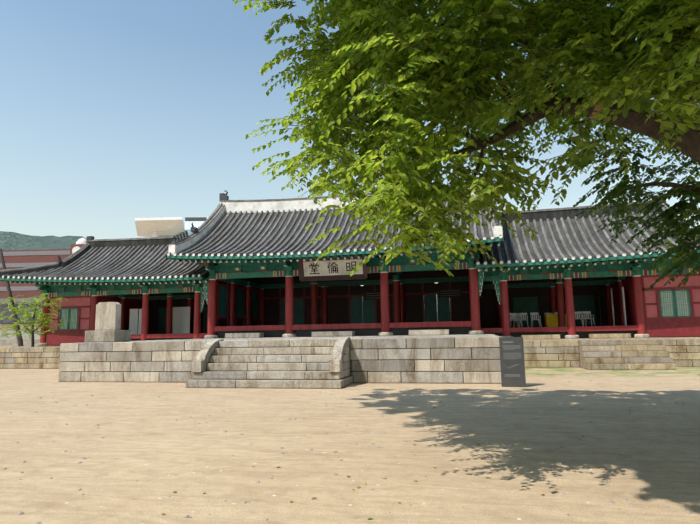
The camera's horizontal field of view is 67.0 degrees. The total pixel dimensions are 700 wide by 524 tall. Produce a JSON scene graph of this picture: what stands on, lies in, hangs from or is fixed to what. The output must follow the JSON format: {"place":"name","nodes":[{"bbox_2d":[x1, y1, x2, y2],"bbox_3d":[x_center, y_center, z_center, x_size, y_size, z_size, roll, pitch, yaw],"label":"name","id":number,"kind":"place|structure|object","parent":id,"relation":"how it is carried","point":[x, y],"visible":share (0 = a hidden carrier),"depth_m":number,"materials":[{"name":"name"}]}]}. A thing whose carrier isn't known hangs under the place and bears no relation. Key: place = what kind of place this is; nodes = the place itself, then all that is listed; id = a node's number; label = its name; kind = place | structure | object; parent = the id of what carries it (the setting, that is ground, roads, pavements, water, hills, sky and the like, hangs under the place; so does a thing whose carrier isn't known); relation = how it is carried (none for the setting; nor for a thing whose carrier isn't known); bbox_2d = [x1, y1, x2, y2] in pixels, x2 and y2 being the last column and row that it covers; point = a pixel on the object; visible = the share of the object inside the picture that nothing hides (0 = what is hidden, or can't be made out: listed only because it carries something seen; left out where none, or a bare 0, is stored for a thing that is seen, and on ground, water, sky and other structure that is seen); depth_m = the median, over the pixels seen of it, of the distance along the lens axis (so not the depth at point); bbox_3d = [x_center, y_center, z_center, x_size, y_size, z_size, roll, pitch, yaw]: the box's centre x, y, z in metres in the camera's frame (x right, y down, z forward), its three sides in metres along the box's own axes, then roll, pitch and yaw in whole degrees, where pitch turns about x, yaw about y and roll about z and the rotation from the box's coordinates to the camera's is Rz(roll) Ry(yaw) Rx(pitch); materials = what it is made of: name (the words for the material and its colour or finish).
{"place":"outdoors","nodes":[
{"label":"outdoors","id":0,"kind":"place"},
{"bbox_2d":[0,303,41,344],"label":"wall","id":1,"kind":"structure","parent":0,"point":[5,340],"depth_m":64.35,"materials":[{"name":"paint"}]},
{"bbox_2d":[0,217,207,306],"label":"campus buildings","id":2,"kind":"structure","parent":0,"point":[145,227],"depth_m":267.94,"materials":[{"name":"brick"}]},
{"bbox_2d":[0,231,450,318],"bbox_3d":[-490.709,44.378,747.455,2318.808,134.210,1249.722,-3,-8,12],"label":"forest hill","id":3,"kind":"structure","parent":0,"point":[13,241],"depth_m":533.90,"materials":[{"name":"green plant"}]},
{"bbox_2d":[0,367,699,523],"bbox_3d":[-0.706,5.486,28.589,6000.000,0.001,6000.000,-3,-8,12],"label":"ground","id":4,"kind":"structure","parent":0,"point":[150,447],"depth_m":7.49,"materials":[{"name":"beige sand"}]},
{"bbox_2d":[0,344,59,368],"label":"stone retaining wall","id":5,"kind":"structure","parent":4,"relation":"on","point":[27,357],"depth_m":28.70,"materials":[{"name":"beige stone"}]},
{"bbox_2d":[0,249,75,346],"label":"trees","id":6,"kind":"object","parent":4,"relation":"on","point":[15,327],"visible":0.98,"depth_m":30.85,"materials":[{"name":"green plant"}]},
{"bbox_2d":[0,235,208,345],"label":"wing","id":7,"kind":"structure","parent":4,"relation":"on","point":[149,280],"depth_m":33.47,"materials":[{"name":"grey tile"}]},
{"bbox_2d":[185,337,352,388],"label":"terrace stairs","id":8,"kind":"structure","parent":4,"relation":"on","point":[298,364],"depth_m":17.02,"materials":[{"name":"stone"}]},
{"bbox_2d":[58,334,500,382],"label":"stone terrace","id":9,"kind":"structure","parent":4,"relation":"on","point":[466,358],"depth_m":17.54,"materials":[{"name":"stone"}]},
{"bbox_2d":[85,302,130,341],"bbox_3d":[-9.808,2.440,21.501,1.350,1.604,1.050,-3,-8,12],"label":"stone stele","id":10,"kind":"object","parent":9,"relation":"on","point":[108,322],"visible":1,"depth_m":21.30,"materials":[{"name":"stone"}]},
{"bbox_2d":[166,171,504,338],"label":"hall","id":11,"kind":"structure","parent":9,"relation":"on","point":[269,277],"depth_m":31.18,"materials":[{"name":"tile"}]},
{"bbox_2d":[0,377,696,523],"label":"ground pebbles","id":12,"kind":"object","parent":4,"relation":"on","point":[384,477],"visible":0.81,"depth_m":7.02,"materials":[{"name":"grey stone"}]},
{"bbox_2d":[233,0,699,291],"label":"tree","id":13,"kind":"object","parent":4,"relation":"on","point":[599,61],"visible":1,"depth_m":6.13,"materials":[{"name":"green plant"}]},
{"bbox_2d":[499,337,525,386],"bbox_3d":[4.820,2.958,15.688,0.680,1.440,0.350,-4,-8,18],"label":"information sign","id":14,"kind":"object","parent":4,"relation":"on","point":[512,362],"depth_m":15.53,"materials":[{"name":"metal"}]},
{"bbox_2d":[523,336,699,369],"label":"stone retaining wall","id":15,"kind":"structure","parent":4,"relation":"on","point":[661,353],"depth_m":21.90,"materials":[{"name":"beige stone"}]},
{"bbox_2d":[129,195,699,339],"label":"wing","id":16,"kind":"structure","parent":15,"relation":"on","point":[568,276],"depth_m":27.72,"materials":[{"name":"grey tile"}]},
{"bbox_2d":[0,0,699,285],"label":"sky","id":17,"kind":"structure","parent":0,"point":[114,113],"materials":[{"name":"blue"}]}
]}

